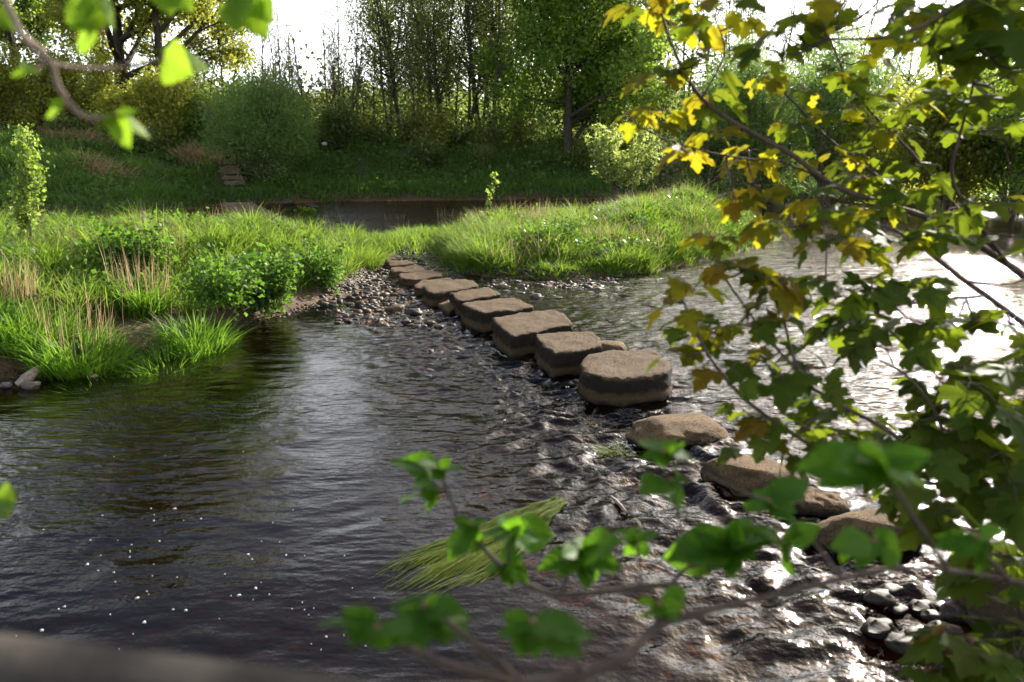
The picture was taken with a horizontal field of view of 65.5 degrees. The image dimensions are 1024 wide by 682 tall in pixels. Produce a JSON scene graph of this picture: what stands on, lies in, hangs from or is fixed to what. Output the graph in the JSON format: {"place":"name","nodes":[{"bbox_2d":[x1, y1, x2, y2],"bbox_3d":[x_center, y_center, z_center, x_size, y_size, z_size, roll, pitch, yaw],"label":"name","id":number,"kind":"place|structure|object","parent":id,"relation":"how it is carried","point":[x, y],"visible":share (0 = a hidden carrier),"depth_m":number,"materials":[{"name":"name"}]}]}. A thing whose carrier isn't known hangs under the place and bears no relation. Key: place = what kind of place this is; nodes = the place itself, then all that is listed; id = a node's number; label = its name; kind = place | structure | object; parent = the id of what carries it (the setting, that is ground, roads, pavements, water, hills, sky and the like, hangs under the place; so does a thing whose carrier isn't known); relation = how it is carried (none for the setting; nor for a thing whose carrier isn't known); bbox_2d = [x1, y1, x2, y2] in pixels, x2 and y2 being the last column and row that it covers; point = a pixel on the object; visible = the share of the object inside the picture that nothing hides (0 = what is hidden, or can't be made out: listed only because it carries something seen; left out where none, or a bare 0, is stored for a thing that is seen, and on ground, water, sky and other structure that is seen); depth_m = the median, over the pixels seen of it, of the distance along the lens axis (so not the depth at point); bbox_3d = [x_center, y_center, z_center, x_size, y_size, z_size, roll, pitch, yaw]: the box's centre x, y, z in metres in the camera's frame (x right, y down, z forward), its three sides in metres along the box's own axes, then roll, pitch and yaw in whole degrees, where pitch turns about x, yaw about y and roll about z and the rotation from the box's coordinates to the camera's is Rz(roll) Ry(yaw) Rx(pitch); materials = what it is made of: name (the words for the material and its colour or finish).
{"place":"outdoors","nodes":[
{"label":"outdoors","id":0,"kind":"place"},
{"bbox_2d":[0,180,791,324],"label":"grass","id":1,"kind":"structure","parent":0,"point":[633,259],"depth_m":14.42,"materials":[{"name":"plant"}]},
{"bbox_2d":[0,129,1020,681],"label":"ground","id":2,"kind":"structure","parent":0,"point":[302,297],"depth_m":14.76,"materials":[{"name":"soil"}]},
{"bbox_2d":[0,482,19,518],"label":"hazel sprig","id":3,"kind":"object","parent":2,"relation":"on","point":[8,496],"visible":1,"depth_m":0.87,"materials":[{"name":"green plant"}]},
{"bbox_2d":[0,250,40,310],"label":"dead reeds","id":4,"kind":"object","parent":2,"relation":"on","point":[17,284],"visible":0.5,"depth_m":9.16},
{"bbox_2d":[0,33,46,132],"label":"leafy shrub","id":5,"kind":"object","parent":2,"relation":"on","point":[7,113],"visible":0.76,"depth_m":38.41,"materials":[{"name":"green plant"}]},
{"bbox_2d":[2,122,54,243],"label":"young shrub","id":6,"kind":"object","parent":2,"relation":"on","point":[21,192],"visible":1,"depth_m":11.36,"materials":[{"name":"green plant"}]},
{"bbox_2d":[0,0,60,129],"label":"oak tree","id":7,"kind":"object","parent":2,"relation":"on","point":[22,6],"visible":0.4,"depth_m":49.71,"materials":[{"name":"green plant"}]},
{"bbox_2d":[0,290,60,350],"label":"grass tuft","id":8,"kind":"object","parent":2,"relation":"on","point":[22,322],"visible":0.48,"depth_m":8.58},
{"bbox_2d":[0,50,74,135],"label":"leafy shrub","id":9,"kind":"object","parent":2,"relation":"on","point":[40,101],"visible":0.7,"depth_m":38.76,"materials":[{"name":"green plant"}]},
{"bbox_2d":[0,294,114,361],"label":"grass tuft","id":10,"kind":"object","parent":2,"relation":"on","point":[8,340],"visible":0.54,"depth_m":8.36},
{"bbox_2d":[36,108,91,142],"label":"leafy shrub","id":11,"kind":"object","parent":2,"relation":"on","point":[57,123],"visible":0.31,"depth_m":36.38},
{"bbox_2d":[16,270,114,366],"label":"dead reeds","id":12,"kind":"object","parent":2,"relation":"on","point":[78,326],"visible":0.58,"depth_m":8.46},
{"bbox_2d":[28,34,128,130],"bbox_3d":[-21.535,-12.632,40.118,4.600,5.360,3.510,0,13,0],"label":"leafy shrub","id":13,"kind":"object","parent":2,"relation":"on","point":[78,101],"visible":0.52,"depth_m":39.81,"materials":[{"name":"green plant"}]},
{"bbox_2d":[0,312,158,385],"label":"grass tuft","id":14,"kind":"object","parent":2,"relation":"on","point":[80,365],"visible":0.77,"depth_m":8.14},
{"bbox_2d":[32,124,134,153],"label":"dead grass","id":15,"kind":"structure","parent":2,"relation":"on","point":[87,133],"depth_m":35.82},
{"bbox_2d":[49,145,170,182],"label":"dead grass","id":16,"kind":"structure","parent":2,"relation":"on","point":[95,165],"depth_m":32.55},
{"bbox_2d":[84,78,149,141],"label":"leafy shrub","id":17,"kind":"object","parent":2,"relation":"on","point":[116,100],"visible":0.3,"depth_m":38.13,"materials":[{"name":"green plant"}]},
{"bbox_2d":[77,209,182,275],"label":"leafy plant","id":18,"kind":"object","parent":2,"relation":"on","point":[142,247],"visible":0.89,"depth_m":10.76,"materials":[{"name":"green plant"}]},
{"bbox_2d":[78,266,186,320],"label":"grass tuft","id":19,"kind":"object","parent":2,"relation":"on","point":[146,308],"visible":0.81,"depth_m":9.81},
{"bbox_2d":[0,0,274,148],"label":"hazel branch","id":20,"kind":"object","parent":2,"relation":"on","point":[90,21],"visible":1,"depth_m":0.80,"materials":[{"name":"green plant"}]},
{"bbox_2d":[99,236,176,316],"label":"dead reeds","id":21,"kind":"object","parent":2,"relation":"on","point":[138,275],"visible":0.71,"depth_m":9.94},
{"bbox_2d":[22,0,264,98],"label":"oak tree","id":22,"kind":"object","parent":2,"relation":"on","point":[141,19],"visible":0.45,"depth_m":42.85,"materials":[{"name":"green plant"}]},
{"bbox_2d":[131,124,176,158],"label":"leafy shrub","id":23,"kind":"object","parent":2,"relation":"on","point":[154,141],"visible":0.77,"depth_m":36.91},
{"bbox_2d":[90,333,227,376],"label":"grass tuft","id":24,"kind":"object","parent":2,"relation":"on","point":[150,357],"visible":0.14,"depth_m":8.59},
{"bbox_2d":[120,60,199,143],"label":"leafy shrub","id":25,"kind":"object","parent":2,"relation":"on","point":[160,103],"visible":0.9,"depth_m":38.25,"materials":[{"name":"green plant"}]},
{"bbox_2d":[118,307,259,356],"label":"grass tuft","id":26,"kind":"object","parent":2,"relation":"on","point":[179,335],"visible":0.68,"depth_m":9.21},
{"bbox_2d":[0,631,378,681],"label":"wooden fence","id":27,"kind":"object","parent":2,"relation":"on","point":[29,658],"visible":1,"depth_m":0.42,"materials":[{"name":"wood"}]},
{"bbox_2d":[163,136,234,173],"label":"dead grass","id":28,"kind":"structure","parent":2,"relation":"on","point":[193,153],"depth_m":37.58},
{"bbox_2d":[136,214,264,253],"bbox_3d":[-4.875,-1.711,12.673,2.378,0.674,2.426,0,13,0],"label":"grass mound","id":29,"kind":"object","parent":2,"relation":"on","point":[199,233],"depth_m":12.34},
{"bbox_2d":[178,79,234,143],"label":"leafy shrub","id":30,"kind":"object","parent":2,"relation":"on","point":[193,107],"visible":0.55,"depth_m":39.38,"materials":[{"name":"green plant"}]},
{"bbox_2d":[150,0,272,132],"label":"oak tree","id":31,"kind":"object","parent":2,"relation":"on","point":[158,30],"visible":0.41,"depth_m":42.26,"materials":[{"name":"green plant"}]},
{"bbox_2d":[173,245,279,321],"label":"leafy plant","id":32,"kind":"object","parent":2,"relation":"on","point":[213,284],"visible":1,"depth_m":8.98,"materials":[{"name":"green plant"}]},
{"bbox_2d":[190,1,264,100],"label":"woodland tree","id":33,"kind":"object","parent":2,"relation":"on","point":[220,69],"visible":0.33,"depth_m":47.74,"materials":[{"name":"green plant"}]},
{"bbox_2d":[210,142,245,184],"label":"bank steps","id":34,"kind":"structure","parent":2,"relation":"on","point":[229,172],"depth_m":36.50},
{"bbox_2d":[182,57,320,187],"bbox_3d":[-11.482,-9.702,36.085,5.561,5.912,5.965,0,13,0],"label":"willow shrub","id":35,"kind":"object","parent":2,"relation":"on","point":[256,136],"visible":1,"depth_m":34.84,"materials":[{"name":"green plant"}]},
{"bbox_2d":[237,5,292,86],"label":"woodland tree","id":36,"kind":"object","parent":2,"relation":"on","point":[262,50],"visible":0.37,"depth_m":45.75,"materials":[{"name":"plant"}]},
{"bbox_2d":[227,242,307,320],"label":"leafy plant","id":37,"kind":"object","parent":2,"relation":"on","point":[277,285],"visible":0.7,"depth_m":10.56,"materials":[{"name":"green plant"}]},
{"bbox_2d":[273,2,309,107],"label":"woodland tree","id":38,"kind":"object","parent":2,"relation":"on","point":[289,49],"visible":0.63,"depth_m":46.80,"materials":[{"name":"plant"}]},
{"bbox_2d":[276,0,322,117],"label":"woodland tree","id":39,"kind":"object","parent":2,"relation":"on","point":[297,72],"visible":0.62,"depth_m":47.12,"materials":[{"name":"plant"}]},
{"bbox_2d":[293,235,351,293],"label":"leafy plant","id":40,"kind":"object","parent":2,"relation":"on","point":[330,269],"visible":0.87,"depth_m":12.35,"materials":[{"name":"green plant"}]},
{"bbox_2d":[295,0,350,108],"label":"woodland tree","id":41,"kind":"object","parent":2,"relation":"on","point":[324,55],"visible":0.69,"depth_m":46.96,"materials":[{"name":"plant"}]},
{"bbox_2d":[315,0,353,107],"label":"woodland tree","id":42,"kind":"object","parent":2,"relation":"on","point":[335,59],"visible":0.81,"depth_m":46.75,"materials":[{"name":"plant"}]},
{"bbox_2d":[308,0,368,104],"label":"woodland tree","id":43,"kind":"object","parent":2,"relation":"on","point":[336,50],"visible":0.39,"depth_m":49.07,"materials":[{"name":"green plant"}]},
{"bbox_2d":[314,97,366,152],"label":"leafy shrub","id":44,"kind":"object","parent":2,"relation":"on","point":[341,125],"visible":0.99,"depth_m":41.08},
{"bbox_2d":[328,1,374,116],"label":"woodland tree","id":45,"kind":"object","parent":2,"relation":"on","point":[353,94],"visible":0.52,"depth_m":45.39,"materials":[{"name":"plant"}]},
{"bbox_2d":[305,228,409,270],"bbox_3d":[-3.045,-1.712,15.081,2.585,0.792,2.412,-11,17,-39],"label":"grass mound","id":46,"kind":"object","parent":2,"relation":"on","point":[370,252],"depth_m":15.01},
{"bbox_2d":[357,112,396,151],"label":"leafy shrub","id":47,"kind":"object","parent":2,"relation":"on","point":[378,134],"visible":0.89,"depth_m":42.13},
{"bbox_2d":[0,188,755,326],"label":"meadow herbs","id":48,"kind":"object","parent":2,"relation":"on","point":[163,261],"visible":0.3,"depth_m":14.72,"materials":[{"name":"green plant"}]},
{"bbox_2d":[333,0,433,126],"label":"woodland tree","id":49,"kind":"object","parent":2,"relation":"on","point":[387,48],"visible":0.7,"depth_m":43.40,"materials":[{"name":"green plant"}]},
{"bbox_2d":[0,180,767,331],"bbox_3d":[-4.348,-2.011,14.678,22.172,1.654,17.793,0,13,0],"label":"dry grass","id":50,"kind":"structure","parent":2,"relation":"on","point":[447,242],"depth_m":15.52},
{"bbox_2d":[340,0,430,135],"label":"woodland tree","id":51,"kind":"object","parent":2,"relation":"on","point":[377,21],"visible":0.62,"depth_m":43.29,"materials":[{"name":"green plant"}]},
{"bbox_2d":[365,0,437,148],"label":"woodland tree","id":52,"kind":"object","parent":2,"relation":"on","point":[409,61],"visible":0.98,"depth_m":41.44,"materials":[{"name":"green plant"}]},
{"bbox_2d":[382,100,434,145],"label":"leafy shrub","id":53,"kind":"object","parent":2,"relation":"on","point":[407,127],"visible":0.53,"depth_m":42.45,"materials":[{"name":"green plant"}]},
{"bbox_2d":[398,269,442,287],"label":"stepping stone","id":54,"kind":"object","parent":2,"relation":"on","point":[410,279],"visible":0.31,"depth_m":13.39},
{"bbox_2d":[374,0,468,120],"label":"woodland tree","id":55,"kind":"object","parent":2,"relation":"on","point":[433,47],"visible":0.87,"depth_m":42.89,"materials":[{"name":"green plant"}]},
{"bbox_2d":[396,123,451,171],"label":"leafy shrub","id":56,"kind":"object","parent":2,"relation":"on","point":[431,155],"visible":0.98,"depth_m":40.09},
{"bbox_2d":[384,0,470,110],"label":"woodland tree","id":57,"kind":"object","parent":2,"relation":"on","point":[423,84],"visible":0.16,"depth_m":47.30,"materials":[{"name":"green plant"}]},
{"bbox_2d":[394,93,474,150],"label":"leafy shrub","id":58,"kind":"object","parent":2,"relation":"on","point":[436,121],"visible":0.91,"depth_m":42.37,"materials":[{"name":"green plant"}]},
{"bbox_2d":[384,0,491,129],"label":"woodland tree","id":59,"kind":"object","parent":2,"relation":"on","point":[451,26],"visible":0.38,"depth_m":44.18,"materials":[{"name":"green plant"}]},
{"bbox_2d":[424,279,478,309],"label":"stepping stone","id":60,"kind":"object","parent":2,"relation":"on","point":[435,295],"visible":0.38,"depth_m":11.70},
{"bbox_2d":[446,110,484,152],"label":"leafy shrub","id":61,"kind":"object","parent":2,"relation":"on","point":[461,137],"visible":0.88,"depth_m":42.86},
{"bbox_2d":[424,0,509,136],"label":"woodland tree","id":62,"kind":"object","parent":2,"relation":"on","point":[473,75],"visible":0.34,"depth_m":44.97,"materials":[{"name":"green plant"}]},
{"bbox_2d":[438,287,499,324],"bbox_3d":[-0.597,-0.340,11.352,0.887,0.742,1.017,-5,14,-19],"label":"stepping stone","id":63,"kind":"object","parent":2,"relation":"on","point":[451,308],"visible":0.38,"depth_m":11.02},
{"bbox_2d":[422,0,522,127],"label":"woodland tree","id":64,"kind":"object","parent":2,"relation":"on","point":[470,68],"visible":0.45,"depth_m":43.98,"materials":[{"name":"green plant"}]},
{"bbox_2d":[6,68,947,135],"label":"woodland","id":65,"kind":"object","parent":2,"relation":"on","point":[454,96],"visible":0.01,"depth_m":58.70,"materials":[{"name":"green plant"}]},
{"bbox_2d":[462,136,496,169],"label":"leafy shrub","id":66,"kind":"object","parent":2,"relation":"on","point":[484,153],"visible":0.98,"depth_m":40.49,"materials":[{"name":"green plant"}]},
{"bbox_2d":[465,112,509,151],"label":"leafy shrub","id":67,"kind":"object","parent":2,"relation":"on","point":[488,134],"visible":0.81,"depth_m":42.41,"materials":[{"name":"green plant"}]},
{"bbox_2d":[436,0,546,140],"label":"woodland tree","id":68,"kind":"object","parent":2,"relation":"on","point":[491,25],"visible":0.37,"depth_m":44.32,"materials":[{"name":"green plant"}]},
{"bbox_2d":[460,297,532,331],"bbox_3d":[-0.171,-0.123,10.396,0.992,0.763,0.788,-8,16,-32],"label":"stepping stone","id":69,"kind":"object","parent":2,"relation":"on","point":[477,315],"visible":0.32,"depth_m":10.10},
{"bbox_2d":[0,25,1002,152],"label":"undergrowth","id":70,"kind":"object","parent":2,"relation":"on","point":[556,117],"visible":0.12,"depth_m":44.30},
{"bbox_2d":[458,0,549,154],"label":"woodland tree","id":71,"kind":"object","parent":2,"relation":"on","point":[496,63],"visible":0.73,"depth_m":41.59,"materials":[{"name":"green plant"}]},
{"bbox_2d":[0,121,1023,214],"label":"bank herbs","id":72,"kind":"object","parent":2,"relation":"on","point":[148,190],"visible":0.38,"depth_m":36.64,"materials":[{"name":"plant"}]},
{"bbox_2d":[0,245,1023,670],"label":"gravel","id":73,"kind":"structure","parent":2,"relation":"on","point":[350,285],"depth_m":12.85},
{"bbox_2d":[497,105,544,152],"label":"leafy shrub","id":74,"kind":"object","parent":2,"relation":"on","point":[519,138],"visible":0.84,"depth_m":43.03,"materials":[{"name":"green plant"}]},
{"bbox_2d":[529,215,584,248],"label":"leafy plant","id":75,"kind":"object","parent":2,"relation":"on","point":[569,227],"visible":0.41,"depth_m":15.24,"materials":[{"name":"green plant"}]},
{"bbox_2d":[462,0,698,159],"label":"field maple tree","id":76,"kind":"object","parent":2,"relation":"on","point":[564,40],"visible":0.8,"depth_m":40.44,"materials":[{"name":"green plant"}]},
{"bbox_2d":[568,129,600,172],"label":"leafy shrub","id":77,"kind":"object","parent":2,"relation":"on","point":[583,149],"visible":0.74,"depth_m":40.69,"materials":[{"name":"green plant"}]},
{"bbox_2d":[583,121,665,201],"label":"pale shrub","id":78,"kind":"object","parent":2,"relation":"on","point":[615,168],"visible":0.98,"depth_m":25.98,"materials":[{"name":"green plant"}]},
{"bbox_2d":[639,134,692,193],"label":"leafy shrub","id":79,"kind":"object","parent":2,"relation":"on","point":[667,175],"visible":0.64,"depth_m":37.16,"materials":[{"name":"green plant"}]},
{"bbox_2d":[318,437,1023,681],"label":"elm branch","id":80,"kind":"object","parent":2,"relation":"on","point":[418,624],"visible":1,"depth_m":0.91,"materials":[{"name":"green plant"}]},
{"bbox_2d":[659,37,773,194],"bbox_3d":[9.659,-9.866,36.005,4.546,7.173,6.045,-4,14,-16],"label":"leafy shrub","id":81,"kind":"object","parent":2,"relation":"on","point":[704,174],"visible":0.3,"depth_m":36.01,"materials":[{"name":"green plant"}]},
{"bbox_2d":[701,0,754,78],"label":"woodland tree","id":82,"kind":"object","parent":2,"relation":"on","point":[728,34],"visible":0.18,"depth_m":47.43,"materials":[{"name":"green plant"}]},
{"bbox_2d":[703,0,776,124],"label":"woodland tree","id":83,"kind":"object","parent":2,"relation":"on","point":[751,14],"visible":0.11,"depth_m":46.77,"materials":[{"name":"green plant"}]},
{"bbox_2d":[717,146,793,202],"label":"leafy shrub","id":84,"kind":"object","parent":2,"relation":"on","point":[743,182],"visible":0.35,"depth_m":34.68,"materials":[{"name":"green plant"}]},
{"bbox_2d":[703,35,822,201],"bbox_3d":[10.883,-9.765,34.949,5.978,7.818,6.438,0,13,0],"label":"leafy shrub","id":85,"kind":"object","parent":2,"relation":"on","point":[763,116],"visible":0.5,"depth_m":33.72,"materials":[{"name":"green plant"}]},
{"bbox_2d":[603,0,1023,681],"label":"sycamore tree","id":86,"kind":"object","parent":2,"relation":"on","point":[971,456],"visible":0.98,"depth_m":1.90,"materials":[{"name":"green plant"}]},
{"bbox_2d":[774,22,920,204],"bbox_3d":[13.493,-9.101,32.636,6.054,7.868,5.422,11,18,40],"label":"leafy shrub","id":87,"kind":"object","parent":2,"relation":"on","point":[837,97],"visible":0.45,"depth_m":31.92,"materials":[{"name":"green plant"}]},
{"bbox_2d":[799,0,910,107],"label":"woodland tree","id":88,"kind":"object","parent":2,"relation":"on","point":[882,20],"visible":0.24,"depth_m":47.86,"materials":[{"name":"green plant"}]},
{"bbox_2d":[831,70,949,207],"bbox_3d":[14.622,-7.444,30.542,4.481,5.665,3.878,5,14,21],"label":"leafy shrub","id":89,"kind":"object","parent":2,"relation":"on","point":[874,151],"visible":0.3,"depth_m":30.25,"materials":[{"name":"green plant"}]},
{"bbox_2d":[883,47,1011,211],"bbox_3d":[16.159,-7.592,28.877,4.977,6.751,5.041,-6,15,-23],"label":"leafy shrub","id":90,"kind":"object","parent":2,"relation":"on","point":[965,173],"visible":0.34,"depth_m":28.30,"materials":[{"name":"green plant"}]},
{"bbox_2d":[944,58,1023,215],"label":"leafy shrub","id":91,"kind":"object","parent":2,"relation":"on","point":[1007,158],"visible":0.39,"depth_m":27.54,"materials":[{"name":"green plant"}]},
{"bbox_2d":[950,542,1023,636],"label":"boulder","id":92,"kind":"object","parent":2,"relation":"on","point":[996,611],"visible":0.16,"depth_m":3.71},
{"bbox_2d":[989,62,1023,202],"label":"alder tree","id":93,"kind":"object","parent":2,"relation":"on","point":[1003,110],"visible":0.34,"depth_m":24.40,"materials":[{"name":"green plant"}]},
{"bbox_2d":[0,0,1022,98],"label":"sky","id":94,"kind":"structure","parent":0,"point":[298,5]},
{"bbox_2d":[0,199,1023,681],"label":"river water","id":95,"kind":"structure","parent":0,"point":[246,449],"depth_m":5.32,"materials":[{"name":"liquid"}]},
{"bbox_2d":[374,495,567,599],"bbox_3d":[-0.108,1.191,4.557,1.506,0.100,0.573,-11,17,-39],"label":"water weed","id":96,"kind":"object","parent":95,"relation":"on","point":[544,510],"visible":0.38,"depth_m":4.42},
{"bbox_2d":[492,309,571,360],"bbox_3d":[0.253,0.118,9.346,0.941,0.776,1.242,-3,14,-14],"label":"stepping stone","id":97,"kind":"object","parent":95,"relation":"in","point":[513,337],"visible":0.48,"depth_m":8.99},
{"bbox_2d":[533,331,602,377],"bbox_3d":[0.624,0.349,8.392,0.728,0.766,0.964,-2,14,-9],"label":"stepping stone","id":98,"kind":"object","parent":95,"relation":"in","point":[556,354],"visible":0.51,"depth_m":8.09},
{"bbox_2d":[577,350,672,407],"bbox_3d":[1.067,0.555,7.570,0.909,0.755,1.096,0,13,0],"label":"stepping stone","id":99,"kind":"object","parent":95,"relation":"in","point":[615,378],"visible":0.48,"depth_m":7.14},
{"bbox_2d":[628,408,718,451],"bbox_3d":[1.279,0.773,6.328,0.765,0.386,0.721,-1,13,-6],"label":"boulder","id":100,"kind":"object","parent":95,"relation":"on","point":[687,427],"visible":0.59,"depth_m":6.14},
{"bbox_2d":[704,456,799,496],"bbox_3d":[1.643,0.986,5.445,0.713,0.355,0.504,5,14,19],"label":"boulder","id":101,"kind":"object","parent":95,"relation":"on","point":[748,473],"visible":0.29,"depth_m":5.30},
{"bbox_2d":[792,488,845,517],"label":"boulder","id":102,"kind":"object","parent":95,"relation":"on","point":[815,502],"visible":0.23,"depth_m":4.93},
{"bbox_2d":[816,507,927,557],"bbox_3d":[2.054,1.159,4.593,0.622,0.358,0.447,3,14,14],"label":"boulder","id":103,"kind":"object","parent":95,"relation":"on","point":[833,523],"visible":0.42,"depth_m":4.52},
{"bbox_2d":[862,586,894,606],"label":"cobble","id":104,"kind":"object","parent":95,"relation":"on","point":[877,596],"visible":1,"depth_m":3.92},
{"bbox_2d":[865,615,899,639],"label":"cobble","id":105,"kind":"object","parent":95,"relation":"on","point":[879,626],"visible":0.88,"depth_m":3.69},
{"bbox_2d":[884,632,911,656],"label":"cobble","id":106,"kind":"object","parent":95,"relation":"on","point":[894,645],"visible":0.62,"depth_m":3.60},
{"bbox_2d":[938,601,969,623],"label":"cobble","id":107,"kind":"object","parent":95,"relation":"on","point":[947,609],"visible":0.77,"depth_m":3.79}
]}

